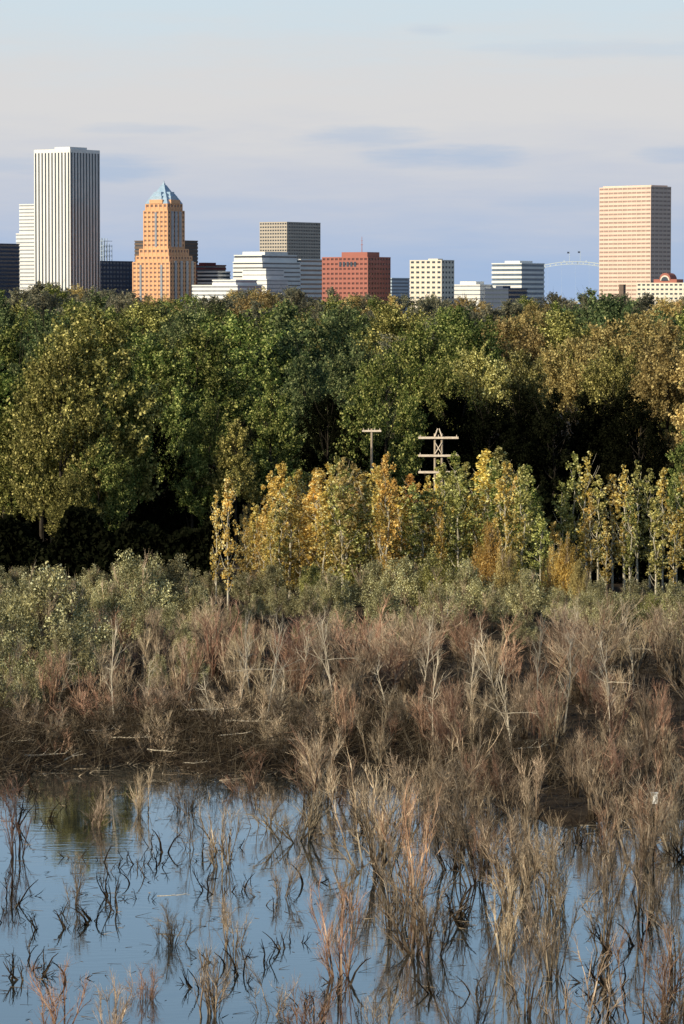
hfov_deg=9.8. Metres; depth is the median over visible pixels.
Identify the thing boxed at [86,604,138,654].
bare shrub
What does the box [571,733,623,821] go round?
bare shrub
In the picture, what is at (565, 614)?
bare shrub
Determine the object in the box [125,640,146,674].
bare shrub
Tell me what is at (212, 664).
bare shrub
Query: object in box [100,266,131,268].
window
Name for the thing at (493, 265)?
window
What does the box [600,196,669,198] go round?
window
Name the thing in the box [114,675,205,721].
bare shrub
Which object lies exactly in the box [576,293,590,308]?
cottonwood tree
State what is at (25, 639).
willow shrub
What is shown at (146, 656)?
bare shrub
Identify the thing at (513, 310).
cottonwood tree
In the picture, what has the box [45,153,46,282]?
window
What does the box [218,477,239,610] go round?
poplar tree
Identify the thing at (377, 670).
bare sapling
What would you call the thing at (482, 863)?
bare shrub
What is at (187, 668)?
bare sapling
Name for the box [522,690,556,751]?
bare shrub
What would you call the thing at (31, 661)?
bare shrub
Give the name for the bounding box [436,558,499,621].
willow shrub
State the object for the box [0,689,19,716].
bare shrub
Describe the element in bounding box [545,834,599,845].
dead branch
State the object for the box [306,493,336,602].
poplar tree
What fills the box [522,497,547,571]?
poplar tree
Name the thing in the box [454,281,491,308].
office building
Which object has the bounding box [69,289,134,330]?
cottonwood tree
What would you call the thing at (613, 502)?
poplar tree
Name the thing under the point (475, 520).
poplar tree
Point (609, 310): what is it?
cottonwood tree
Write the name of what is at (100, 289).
window
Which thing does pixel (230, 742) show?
shore brush
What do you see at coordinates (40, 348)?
cottonwood tree
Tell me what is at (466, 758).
bare shrub
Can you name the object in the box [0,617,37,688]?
willow shrub
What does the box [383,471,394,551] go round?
poplar tree
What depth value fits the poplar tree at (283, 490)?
415.74 m
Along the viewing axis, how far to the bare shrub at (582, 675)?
288.99 m
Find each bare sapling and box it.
[54,645,83,705]
[99,610,132,722]
[138,648,158,698]
[175,645,209,704]
[193,670,221,715]
[223,629,262,697]
[228,609,265,698]
[231,607,312,718]
[276,659,292,710]
[280,621,326,699]
[291,597,360,712]
[314,610,332,687]
[358,649,396,716]
[363,623,376,667]
[413,604,442,701]
[422,641,447,752]
[460,623,503,700]
[464,636,488,707]
[472,658,539,764]
[528,608,550,708]
[554,616,584,732]
[570,597,583,645]
[591,628,635,736]
[622,607,655,688]
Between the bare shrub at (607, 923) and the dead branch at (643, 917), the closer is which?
the bare shrub at (607, 923)
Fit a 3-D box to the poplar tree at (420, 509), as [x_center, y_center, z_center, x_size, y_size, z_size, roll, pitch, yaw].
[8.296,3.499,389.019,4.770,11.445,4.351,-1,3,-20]
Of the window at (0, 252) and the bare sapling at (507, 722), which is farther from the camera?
the window at (0, 252)
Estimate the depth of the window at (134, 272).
4008.22 m
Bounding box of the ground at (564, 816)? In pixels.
[0,304,683,825]
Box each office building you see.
[0,243,19,299]
[100,238,132,296]
[134,240,197,264]
[192,280,261,312]
[196,263,225,284]
[197,271,230,284]
[231,269,287,298]
[233,252,300,299]
[297,259,321,307]
[322,240,390,303]
[391,278,409,317]
[410,259,453,307]
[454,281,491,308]
[485,286,527,313]
[492,261,544,304]
[637,273,683,309]
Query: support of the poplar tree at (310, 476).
on the ground at (564, 816)
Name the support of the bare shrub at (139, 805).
on the ground at (564, 816)
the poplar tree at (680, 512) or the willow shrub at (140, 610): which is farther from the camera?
the poplar tree at (680, 512)
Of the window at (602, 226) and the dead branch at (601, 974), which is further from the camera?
the window at (602, 226)
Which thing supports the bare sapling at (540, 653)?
on the ground at (564, 816)
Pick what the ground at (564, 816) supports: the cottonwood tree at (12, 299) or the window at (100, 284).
the cottonwood tree at (12, 299)
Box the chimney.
[619,284,625,300]
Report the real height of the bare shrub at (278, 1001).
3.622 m
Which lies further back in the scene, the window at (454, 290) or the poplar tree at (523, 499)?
the window at (454, 290)
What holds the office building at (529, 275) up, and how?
on the ground at (564, 816)
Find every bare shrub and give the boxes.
[0,654,31,705]
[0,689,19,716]
[0,702,38,745]
[0,771,38,857]
[4,674,30,722]
[7,678,73,720]
[12,694,44,739]
[20,649,45,702]
[23,954,93,1023]
[25,710,71,749]
[33,647,70,710]
[34,728,75,760]
[40,701,69,744]
[61,662,110,723]
[62,849,89,904]
[67,689,114,727]
[69,712,87,739]
[69,746,81,763]
[81,697,123,737]
[83,672,122,717]
[83,776,113,827]
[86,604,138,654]
[87,632,128,689]
[87,642,138,711]
[90,965,139,1023]
[91,724,120,750]
[96,698,125,732]
[98,653,135,691]
[100,666,135,717]
[102,621,139,667]
[106,656,157,698]
[106,686,179,724]
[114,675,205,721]
[116,676,172,712]
[117,736,146,762]
[123,959,164,999]
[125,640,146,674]
[125,764,153,814]
[126,629,146,654]
[131,678,186,727]
[132,726,184,759]
[135,629,163,688]
[138,605,186,673]
[139,704,154,738]
[139,719,198,753]
[144,664,177,718]
[145,899,203,944]
[148,622,190,676]
[149,711,172,748]
[153,642,194,701]
[164,772,205,810]
[169,635,208,706]
[171,786,221,849]
[172,600,202,650]
[173,685,247,736]
[174,691,218,723]
[175,634,197,686]
[180,638,204,692]
[184,603,234,677]
[189,670,223,708]
[189,931,237,1017]
[190,592,228,656]
[191,596,245,680]
[195,784,249,868]
[198,689,256,723]
[204,716,256,739]
[206,690,260,725]
[206,892,253,947]
[211,668,270,714]
[212,636,243,697]
[222,612,271,702]
[223,752,267,792]
[230,628,264,666]
[231,714,287,752]
[232,618,266,682]
[232,689,300,728]
[235,770,293,829]
[237,746,266,766]
[238,662,293,715]
[244,764,345,842]
[244,852,306,896]
[245,960,299,1015]
[246,705,270,745]
[248,613,286,662]
[248,667,302,714]
[255,713,286,749]
[261,735,288,763]
[263,608,335,691]
[265,686,316,716]
[265,700,306,728]
[266,636,292,681]
[266,724,289,757]
[268,684,295,725]
[275,624,324,695]
[275,718,360,807]
[275,969,345,1023]
[281,652,320,713]
[285,635,338,710]
[285,697,334,735]
[288,718,348,793]
[293,707,328,746]
[293,716,347,798]
[294,678,353,727]
[295,628,329,686]
[301,605,366,674]
[306,618,328,646]
[306,865,372,978]
[307,676,346,721]
[309,709,348,743]
[311,748,443,875]
[314,605,365,684]
[321,740,422,866]
[322,680,359,750]
[324,592,397,669]
[326,657,350,698]
[326,776,370,832]
[327,607,416,703]
[328,631,388,706]
[328,851,363,904]
[329,650,376,713]
[336,703,364,743]
[340,772,429,860]
[342,756,378,796]
[344,673,381,739]
[349,702,391,768]
[350,775,389,826]
[350,975,409,1023]
[359,801,389,844]
[361,591,468,694]
[362,863,471,961]
[367,823,424,926]
[369,611,400,659]
[370,710,403,748]
[371,772,447,905]
[375,684,406,727]
[376,616,414,656]
[377,751,444,819]
[378,684,424,738]
[382,749,444,808]
[393,597,423,647]
[395,600,452,659]
[397,688,428,732]
[400,607,452,677]
[400,674,451,753]
[402,643,441,698]
[416,656,453,725]
[417,728,445,791]
[419,622,445,664]
[419,778,479,870]
[420,688,472,768]
[423,762,548,887]
[426,725,491,810]
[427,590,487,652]
[434,679,473,746]
[434,942,508,1023]
[438,705,507,778]
[439,668,465,710]
[442,695,467,721]
[443,645,502,692]
[443,695,493,750]
[446,648,487,708]
[447,792,483,838]
[448,607,486,665]
[448,620,477,664]
[450,810,500,848]
[459,612,530,678]
[459,743,500,804]
[460,774,499,815]
[462,676,491,753]
[463,624,486,661]
[463,749,490,790]
[463,813,510,857]
[466,696,509,727]
[469,620,510,682]
[469,680,519,736]
[474,801,543,907]
[476,758,539,811]
[480,826,545,892]
[482,855,531,961]
[489,713,510,750]
[490,723,524,773]
[490,750,518,799]
[492,642,523,690]
[499,771,542,863]
[500,895,558,1017]
[502,670,534,727]
[503,800,537,850]
[507,677,539,740]
[510,740,550,818]
[511,810,574,909]
[521,645,574,708]
[521,860,584,977]
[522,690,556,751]
[524,622,552,655]
[526,672,572,757]
[526,826,572,899]
[528,677,574,717]
[529,691,543,732]
[531,925,631,1023]
[532,678,566,745]
[534,823,612,910]
[535,618,589,676]
[540,596,641,703]
[544,598,589,669]
[544,615,635,697]
[548,599,583,636]
[550,588,618,685]
[551,728,595,797]
[566,591,654,688]
[567,723,619,786]
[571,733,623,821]
[572,648,608,705]
[575,688,626,729]
[575,819,636,952]
[578,715,610,765]
[579,675,603,713]
[579,756,635,836]
[583,663,614,708]
[587,843,628,891]
[589,644,617,693]
[590,677,635,757]
[591,673,618,717]
[592,719,661,783]
[594,731,644,795]
[594,795,619,850]
[598,667,638,723]
[604,899,683,1023]
[605,762,683,866]
[606,616,650,669]
[610,612,659,682]
[616,828,675,922]
[624,731,673,787]
[624,955,683,1023]
[625,705,655,744]
[628,747,683,840]
[630,667,673,771]
[633,690,661,726]
[634,699,651,737]
[638,777,683,851]
[640,609,661,656]
[641,678,675,757]
[641,872,683,976]
[644,594,679,671]
[645,597,683,687]
[647,710,680,767]
[647,723,677,792]
[657,661,683,698]
[660,754,683,844]
[661,784,683,834]
[674,720,683,748]
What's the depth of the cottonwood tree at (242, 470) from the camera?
444.72 m
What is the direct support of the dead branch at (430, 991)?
in the water
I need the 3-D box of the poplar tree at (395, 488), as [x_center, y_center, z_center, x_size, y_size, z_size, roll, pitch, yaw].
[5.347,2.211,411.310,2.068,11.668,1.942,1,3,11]
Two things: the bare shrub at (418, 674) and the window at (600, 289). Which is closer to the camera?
the bare shrub at (418, 674)
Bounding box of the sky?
[0,0,683,303]
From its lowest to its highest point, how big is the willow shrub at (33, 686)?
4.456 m
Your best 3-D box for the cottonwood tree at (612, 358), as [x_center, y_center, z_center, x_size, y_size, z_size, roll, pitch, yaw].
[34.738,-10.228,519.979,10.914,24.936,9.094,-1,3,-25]
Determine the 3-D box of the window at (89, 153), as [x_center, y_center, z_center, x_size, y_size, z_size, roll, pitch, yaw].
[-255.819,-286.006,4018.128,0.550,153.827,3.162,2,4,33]
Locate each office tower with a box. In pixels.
[16,204,34,292]
[34,147,99,291]
[132,181,195,304]
[260,222,320,258]
[599,185,670,301]
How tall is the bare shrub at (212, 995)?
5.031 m
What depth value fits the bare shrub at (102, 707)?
270.08 m
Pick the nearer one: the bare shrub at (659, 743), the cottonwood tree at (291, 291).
the bare shrub at (659, 743)
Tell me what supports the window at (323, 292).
in the office building at (352, 273)
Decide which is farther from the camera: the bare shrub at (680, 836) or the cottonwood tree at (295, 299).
the cottonwood tree at (295, 299)
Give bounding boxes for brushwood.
[0,607,683,833]
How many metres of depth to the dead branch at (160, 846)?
216.56 m
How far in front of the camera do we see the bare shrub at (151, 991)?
170.91 m
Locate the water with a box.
[0,760,683,1023]
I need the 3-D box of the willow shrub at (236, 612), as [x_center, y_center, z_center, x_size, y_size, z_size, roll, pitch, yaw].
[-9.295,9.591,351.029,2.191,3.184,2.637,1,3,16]
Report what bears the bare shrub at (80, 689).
on the ground at (564, 816)
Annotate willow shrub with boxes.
[0,557,112,659]
[0,565,18,590]
[0,578,22,603]
[0,588,51,659]
[0,593,38,666]
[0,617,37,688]
[0,624,38,687]
[0,653,20,711]
[2,565,34,591]
[6,572,54,621]
[11,663,47,713]
[24,645,67,701]
[33,565,72,590]
[35,618,106,695]
[51,573,94,628]
[59,607,112,654]
[73,562,113,607]
[74,644,100,689]
[86,577,133,630]
[91,627,131,672]
[92,548,181,631]
[98,561,130,598]
[109,593,173,654]
[139,564,169,603]
[145,552,208,623]
[145,602,190,646]
[145,652,171,691]
[168,619,199,655]
[173,568,207,597]
[174,583,217,628]
[175,640,209,683]
[197,571,231,598]
[197,604,220,629]
[224,570,261,608]
[224,603,250,631]
[231,623,257,646]
[242,593,272,621]
[250,561,292,607]
[260,585,296,623]
[287,583,325,621]
[291,617,320,648]
[297,561,326,598]
[308,567,350,619]
[327,602,362,636]
[342,556,397,617]
[355,613,395,648]
[363,580,402,626]
[371,553,432,610]
[387,605,430,640]
[407,546,462,620]
[412,580,463,632]
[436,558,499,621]
[444,609,479,641]
[469,518,515,596]
[473,543,489,612]
[476,585,511,631]
[489,585,520,623]
[491,549,522,615]
[502,611,539,649]
[504,566,553,625]
[536,544,566,606]
[541,585,579,627]
[549,531,580,599]
[566,559,591,602]
[568,589,605,631]
[576,576,614,608]
[587,591,633,636]
[614,591,645,634]
[619,576,653,609]
[636,590,671,624]
[636,604,667,648]
[654,579,683,609]
[654,585,683,657]
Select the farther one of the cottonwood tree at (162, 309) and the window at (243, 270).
the window at (243, 270)
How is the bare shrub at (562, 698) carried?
on the ground at (564, 816)
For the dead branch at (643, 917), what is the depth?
190.25 m
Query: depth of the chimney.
3795.69 m
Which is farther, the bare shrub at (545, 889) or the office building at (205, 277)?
the office building at (205, 277)
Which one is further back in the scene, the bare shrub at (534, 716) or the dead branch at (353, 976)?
the bare shrub at (534, 716)
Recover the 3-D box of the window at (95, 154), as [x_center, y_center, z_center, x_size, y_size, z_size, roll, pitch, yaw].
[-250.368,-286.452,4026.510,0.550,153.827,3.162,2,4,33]
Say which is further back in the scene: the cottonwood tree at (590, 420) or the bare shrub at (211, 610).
the cottonwood tree at (590, 420)
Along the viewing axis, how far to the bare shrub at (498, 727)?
260.03 m
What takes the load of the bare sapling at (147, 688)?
on the ground at (564, 816)
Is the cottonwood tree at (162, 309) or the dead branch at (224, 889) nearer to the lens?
the dead branch at (224, 889)
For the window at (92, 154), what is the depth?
4021.94 m
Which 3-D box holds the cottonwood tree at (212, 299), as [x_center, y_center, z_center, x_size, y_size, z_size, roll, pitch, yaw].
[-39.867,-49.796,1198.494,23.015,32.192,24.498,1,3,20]
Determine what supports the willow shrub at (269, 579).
on the ground at (564, 816)
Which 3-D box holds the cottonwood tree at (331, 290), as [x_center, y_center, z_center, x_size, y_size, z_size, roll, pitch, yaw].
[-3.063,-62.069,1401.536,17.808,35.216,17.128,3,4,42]
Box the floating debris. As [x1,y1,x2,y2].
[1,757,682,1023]
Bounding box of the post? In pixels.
[651,792,657,859]
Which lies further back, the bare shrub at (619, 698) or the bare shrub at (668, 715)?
the bare shrub at (619, 698)
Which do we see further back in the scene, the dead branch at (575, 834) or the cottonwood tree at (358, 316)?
the cottonwood tree at (358, 316)
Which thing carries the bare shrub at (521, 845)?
on the ground at (564, 816)
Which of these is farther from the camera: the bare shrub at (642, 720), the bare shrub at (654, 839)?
the bare shrub at (642, 720)
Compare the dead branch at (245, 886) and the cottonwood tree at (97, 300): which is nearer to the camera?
the dead branch at (245, 886)
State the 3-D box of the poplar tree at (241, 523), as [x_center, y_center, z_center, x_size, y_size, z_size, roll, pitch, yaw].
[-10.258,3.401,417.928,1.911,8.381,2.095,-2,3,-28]
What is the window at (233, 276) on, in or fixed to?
in the office building at (290, 265)
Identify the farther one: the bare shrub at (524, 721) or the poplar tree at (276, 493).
the poplar tree at (276, 493)
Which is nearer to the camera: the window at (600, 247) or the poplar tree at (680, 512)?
the poplar tree at (680, 512)
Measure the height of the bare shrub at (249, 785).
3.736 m
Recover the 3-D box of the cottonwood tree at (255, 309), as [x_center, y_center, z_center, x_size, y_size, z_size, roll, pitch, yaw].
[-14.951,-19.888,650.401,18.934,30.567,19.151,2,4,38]
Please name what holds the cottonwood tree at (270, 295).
on the ground at (564, 816)
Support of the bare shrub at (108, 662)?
on the ground at (564, 816)
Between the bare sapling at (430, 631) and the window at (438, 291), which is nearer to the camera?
the bare sapling at (430, 631)
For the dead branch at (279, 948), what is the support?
in the water
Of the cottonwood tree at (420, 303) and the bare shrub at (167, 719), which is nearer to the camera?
the bare shrub at (167, 719)
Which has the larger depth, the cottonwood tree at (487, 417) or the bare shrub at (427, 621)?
the cottonwood tree at (487, 417)
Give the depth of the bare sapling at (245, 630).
287.67 m
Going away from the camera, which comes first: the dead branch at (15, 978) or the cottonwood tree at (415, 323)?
the dead branch at (15, 978)
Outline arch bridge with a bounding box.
[544,251,598,302]
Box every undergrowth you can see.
[0,481,683,556]
[0,503,214,596]
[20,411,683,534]
[516,528,683,583]
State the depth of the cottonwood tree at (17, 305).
990.21 m
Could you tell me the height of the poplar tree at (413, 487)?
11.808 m
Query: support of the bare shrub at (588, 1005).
in the water
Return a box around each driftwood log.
[24,749,74,755]
[157,893,188,896]
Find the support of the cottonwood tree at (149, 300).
on the ground at (564, 816)
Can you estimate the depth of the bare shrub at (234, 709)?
274.21 m
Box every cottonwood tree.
[0,287,28,308]
[0,292,32,365]
[0,298,33,329]
[0,312,37,399]
[0,336,78,541]
[0,357,33,508]
[0,365,22,517]
[0,403,50,521]
[1,338,114,521]
[5,309,105,541]
[9,300,110,408]
[13,286,34,306]
[13,305,47,343]
[18,277,80,305]
[18,280,52,313]
[19,282,71,315]
[19,295,168,505]
[21,286,66,337]
[25,291,148,351]
[43,466,106,540]
[54,298,78,323]
[62,284,110,315]
[65,431,137,532]
[66,283,101,300]
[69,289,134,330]
[83,297,156,441]
[91,305,156,423]
[99,330,219,444]
[100,288,118,305]
[100,351,159,520]
[104,286,148,314]
[120,298,177,362]
[128,419,191,529]
[138,298,196,361]
[142,295,158,305]
[142,318,255,483]
[150,300,225,399]
[150,381,211,524]
[152,313,180,350]
[157,291,184,314]
[160,293,210,325]
[168,443,215,528]
[171,305,220,342]
[171,397,240,514]
[180,308,319,451]
[182,308,258,457]
[183,294,236,316]
[186,300,238,322]
[197,295,207,303]
[203,411,264,563]
[210,298,275,391]
[219,289,241,299]
[222,294,241,308]
[224,307,328,447]
[229,288,283,316]
[230,287,257,303]
[240,369,309,505]
[241,298,321,445]
[248,286,293,311]
[251,301,319,347]
[262,310,351,407]
[267,342,349,488]
[276,282,313,312]
[282,289,312,318]
[282,296,392,428]
[287,387,351,500]
[298,292,323,313]
[305,292,344,316]
[307,297,326,322]
[311,313,379,399]
[318,337,398,468]
[320,286,347,307]
[325,299,381,361]
[328,408,374,483]
[333,341,432,495]
[340,291,369,314]
[344,293,366,313]
[347,311,384,360]
[350,297,434,432]
[360,293,378,309]
[361,294,401,316]
[362,309,387,344]
[362,319,467,480]
[372,314,442,480]
[382,304,509,399]
[383,293,404,324]
[389,292,422,317]
[394,315,425,335]
[396,400,452,496]
[402,297,436,322]
[414,293,454,321]
[415,294,448,308]
[416,359,475,439]
[421,380,492,489]
[426,304,495,416]
[438,343,515,422]
[441,390,535,495]
[449,293,493,315]
[461,300,485,322]
[461,306,489,325]
[466,383,565,493]
[467,312,547,411]
[474,314,497,328]
[477,302,506,323]
[483,314,563,431]
[487,343,555,432]
[493,307,567,404]
[494,298,521,326]
[499,299,538,324]
[510,304,609,436]
[512,291,543,319]
[516,300,547,324]
[520,388,586,502]
[529,291,568,313]
[537,336,627,435]
[539,295,580,309]
[543,301,565,423]
[545,289,647,498]
[546,297,589,319]
[547,391,611,546]
[563,384,656,518]
[568,304,590,321]
[573,342,641,425]
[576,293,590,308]
[576,304,590,321]
[577,287,598,304]
[583,307,683,414]
[589,293,610,309]
[596,400,674,502]
[599,293,638,316]
[607,323,683,435]
[610,307,680,429]
[621,292,636,318]
[628,313,683,532]
[629,290,657,320]
[633,291,681,320]
[653,295,683,323]
[657,336,683,472]
[663,303,683,428]
[665,430,683,521]
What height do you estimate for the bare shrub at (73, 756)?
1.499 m
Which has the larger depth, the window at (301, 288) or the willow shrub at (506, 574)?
the window at (301, 288)
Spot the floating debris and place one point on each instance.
(302, 889)
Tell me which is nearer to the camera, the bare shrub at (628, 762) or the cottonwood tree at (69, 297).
the bare shrub at (628, 762)
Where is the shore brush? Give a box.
[0,668,593,797]
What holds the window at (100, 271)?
in the office building at (117, 275)
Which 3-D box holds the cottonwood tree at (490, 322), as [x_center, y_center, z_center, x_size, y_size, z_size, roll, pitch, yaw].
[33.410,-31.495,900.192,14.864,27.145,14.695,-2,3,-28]
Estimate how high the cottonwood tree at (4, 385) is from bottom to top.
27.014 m
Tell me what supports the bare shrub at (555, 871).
on the ground at (564, 816)
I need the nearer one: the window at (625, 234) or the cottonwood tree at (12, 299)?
the cottonwood tree at (12, 299)
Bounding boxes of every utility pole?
[362,428,380,484]
[418,428,458,492]
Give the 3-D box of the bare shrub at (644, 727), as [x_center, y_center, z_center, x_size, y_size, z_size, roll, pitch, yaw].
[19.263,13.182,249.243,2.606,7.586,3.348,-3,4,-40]
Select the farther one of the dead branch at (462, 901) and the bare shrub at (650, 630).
the bare shrub at (650, 630)
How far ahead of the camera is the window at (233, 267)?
4057.45 m
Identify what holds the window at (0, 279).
in the office building at (9, 267)
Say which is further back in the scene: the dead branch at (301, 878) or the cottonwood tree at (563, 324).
the cottonwood tree at (563, 324)
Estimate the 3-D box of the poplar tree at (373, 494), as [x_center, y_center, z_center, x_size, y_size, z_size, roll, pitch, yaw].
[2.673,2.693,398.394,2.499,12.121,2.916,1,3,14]
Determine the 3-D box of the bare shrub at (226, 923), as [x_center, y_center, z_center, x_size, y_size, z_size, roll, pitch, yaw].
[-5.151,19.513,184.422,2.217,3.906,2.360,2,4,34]
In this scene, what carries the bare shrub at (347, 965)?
on the ground at (564, 816)
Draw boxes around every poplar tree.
[209,490,223,605]
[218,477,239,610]
[236,517,253,600]
[237,505,253,572]
[239,504,254,565]
[244,503,266,581]
[246,513,255,576]
[250,522,264,585]
[253,503,276,597]
[253,503,284,570]
[254,470,287,559]
[257,488,290,587]
[259,461,301,591]
[260,510,282,600]
[267,476,309,597]
[271,500,290,579]
[276,477,297,581]
[284,511,301,584]
[285,485,298,550]
[289,468,307,577]
[293,497,308,589]
[295,467,333,567]
[295,507,312,589]
[297,468,330,586]
[298,472,312,559]
[304,487,326,571]
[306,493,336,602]
[307,462,338,569]
[311,476,349,595]
[319,463,365,603]
[322,453,349,600]
[331,457,356,604]
[343,468,386,601]
[344,461,357,576]
[349,489,363,560]
[350,487,378,591]
[352,494,395,574]
[355,479,379,564]
[358,468,383,551]
[365,465,393,593]
[371,463,392,555]
[374,452,404,588]
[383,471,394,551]
[385,486,411,594]
[387,477,400,577]
[389,504,404,577]
[397,482,430,578]
[397,497,419,557]
[399,473,421,554]
[405,513,421,580]
[406,491,447,572]
[408,482,429,578]
[415,500,427,570]
[417,491,445,568]
[421,485,436,591]
[422,475,433,538]
[425,460,462,571]
[428,474,447,541]
[434,506,448,568]
[439,472,464,571]
[440,463,477,590]
[442,451,463,561]
[442,501,459,563]
[452,462,473,536]
[452,504,468,563]
[454,495,481,592]
[460,495,486,597]
[462,448,508,564]
[466,497,483,596]
[472,464,499,512]
[472,468,516,600]
[478,445,514,513]
[480,457,501,530]
[486,457,504,536]
[488,457,517,553]
[492,461,527,592]
[508,476,521,577]
[509,464,538,591]
[510,464,546,584]
[516,478,531,577]
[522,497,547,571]
[524,513,553,587]
[530,507,544,582]
[535,501,546,527]
[536,528,548,581]
[544,521,560,593]
[545,480,575,589]
[556,451,589,571]
[575,451,599,589]
[578,492,600,590]
[588,475,609,579]
[599,474,622,589]
[599,517,612,590]
[612,464,636,591]
[620,486,639,591]
[627,460,650,583]
[639,468,661,586]
[645,497,667,596]
[652,467,672,591]
[664,473,683,588]
[665,515,682,583]
[672,467,683,568]
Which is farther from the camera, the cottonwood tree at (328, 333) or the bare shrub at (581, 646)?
the cottonwood tree at (328, 333)
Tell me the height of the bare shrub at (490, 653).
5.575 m
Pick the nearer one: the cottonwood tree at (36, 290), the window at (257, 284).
the cottonwood tree at (36, 290)
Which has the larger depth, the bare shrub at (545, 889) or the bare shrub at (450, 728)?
the bare shrub at (450, 728)
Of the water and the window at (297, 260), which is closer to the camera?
the water
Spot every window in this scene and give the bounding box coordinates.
[0,252,18,253]
[0,256,18,257]
[0,260,18,261]
[0,264,18,265]
[0,268,18,269]
[0,279,18,280]
[0,283,18,284]
[0,287,18,288]
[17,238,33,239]
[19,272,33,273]
[35,153,36,284]
[39,153,39,280]
[42,153,42,284]
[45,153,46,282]
[48,153,49,287]
[52,153,52,282]
[55,153,56,283]
[58,153,59,284]
[62,153,62,286]
[65,153,65,290]
[68,152,69,288]
[71,153,72,289]
[74,153,75,289]
[77,153,78,287]
[80,153,81,287]
[83,153,84,289]
[86,153,87,290]
[89,153,90,290]
[92,154,92,286]
[95,154,95,291]
[97,154,98,288]
[100,262,131,264]
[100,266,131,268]
[100,271,131,272]
[100,275,131,277]
[100,280,131,281]
[100,284,131,285]
[100,289,131,290]
[134,263,194,264]
[134,267,194,268]
[134,272,194,273]
[134,276,194,277]
[134,280,194,281]
[134,285,185,286]
[134,289,185,290]
[134,293,185,294]
[137,257,190,258]
[141,250,187,252]
[145,244,183,245]
[147,204,180,206]
[193,286,261,287]
[193,290,261,291]
[193,294,246,295]
[196,266,225,267]
[196,270,225,270]
[198,272,229,274]
[198,276,229,277]
[213,281,256,282]
[233,263,299,264]
[233,267,299,268]
[233,276,299,277]
[235,256,295,257]
[243,270,282,270]
[243,275,282,275]
[257,284,287,284]
[260,223,319,224]
[260,226,319,228]
[260,230,319,231]
[260,233,319,234]
[260,236,319,238]
[260,240,319,241]
[260,243,319,244]
[260,246,319,247]
[260,250,319,251]
[289,253,319,254]
[297,260,321,261]
[300,288,321,289]
[301,265,321,266]
[301,274,321,275]
[301,279,321,280]
[301,283,321,284]
[323,258,389,259]
[323,263,389,264]
[323,268,389,269]
[323,273,389,274]
[323,278,389,279]
[323,282,389,284]
[323,287,389,288]
[323,292,389,293]
[391,279,408,280]
[391,282,408,283]
[391,289,408,290]
[411,261,452,262]
[411,266,452,267]
[411,271,452,273]
[411,276,452,278]
[411,281,452,283]
[411,286,452,288]
[411,291,452,293]
[454,286,491,286]
[454,290,484,290]
[454,294,484,294]
[485,290,526,291]
[485,294,526,295]
[485,298,526,299]
[492,264,543,266]
[492,269,543,270]
[492,274,543,275]
[492,278,543,280]
[492,283,543,284]
[527,292,543,294]
[528,288,543,289]
[600,187,669,190]
[600,192,669,194]
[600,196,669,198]
[600,200,669,202]
[600,204,669,206]
[600,209,669,211]
[600,213,669,215]
[600,217,669,219]
[600,221,669,223]
[600,226,669,227]
[600,230,669,231]
[600,234,669,236]
[600,238,669,240]
[600,243,669,244]
[600,247,669,248]
[600,251,669,252]
[600,255,669,257]
[600,260,669,261]
[600,264,669,265]
[600,268,669,269]
[600,272,669,273]
[600,276,659,278]
[600,281,653,282]
[600,285,635,286]
[600,289,635,290]
[638,284,681,285]
[638,288,681,289]
[638,293,681,294]
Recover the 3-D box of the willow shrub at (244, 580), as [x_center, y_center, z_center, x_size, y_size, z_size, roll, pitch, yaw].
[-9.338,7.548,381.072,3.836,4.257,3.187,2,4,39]
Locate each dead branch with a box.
[1,880,37,910]
[3,878,41,898]
[3,949,57,978]
[3,953,58,979]
[4,937,45,955]
[9,800,31,827]
[19,751,35,774]
[19,760,32,778]
[24,762,40,791]
[25,779,42,792]
[27,911,38,929]
[33,949,56,976]
[47,802,59,819]
[51,961,91,980]
[53,911,71,928]
[70,907,113,925]
[74,869,133,898]
[77,904,99,920]
[93,781,116,792]
[97,880,128,904]
[99,871,122,911]
[123,848,166,864]
[139,831,154,848]
[148,854,175,868]
[152,829,183,851]
[176,968,200,990]
[186,948,226,965]
[192,869,212,892]
[196,883,252,894]
[198,825,244,851]
[212,932,253,960]
[222,948,256,975]
[239,873,254,893]
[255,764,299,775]
[260,936,278,965]
[262,930,290,950]
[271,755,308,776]
[288,862,327,883]
[288,926,317,943]
[299,985,338,1016]
[317,993,357,1014]
[320,958,369,983]
[346,801,370,830]
[391,891,405,909]
[411,977,440,994]
[432,882,476,917]
[442,905,471,919]
[444,903,464,927]
[454,976,483,993]
[459,894,474,920]
[469,855,496,874]
[503,832,557,848]
[539,828,597,843]
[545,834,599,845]
[567,960,629,987]
[570,816,597,834]
[570,819,584,844]
[573,963,629,984]
[576,987,616,1017]
[579,964,621,994]
[591,931,612,955]
[593,925,612,945]
[617,923,660,945]
[631,898,665,930]
[660,843,683,858]
[670,850,683,859]

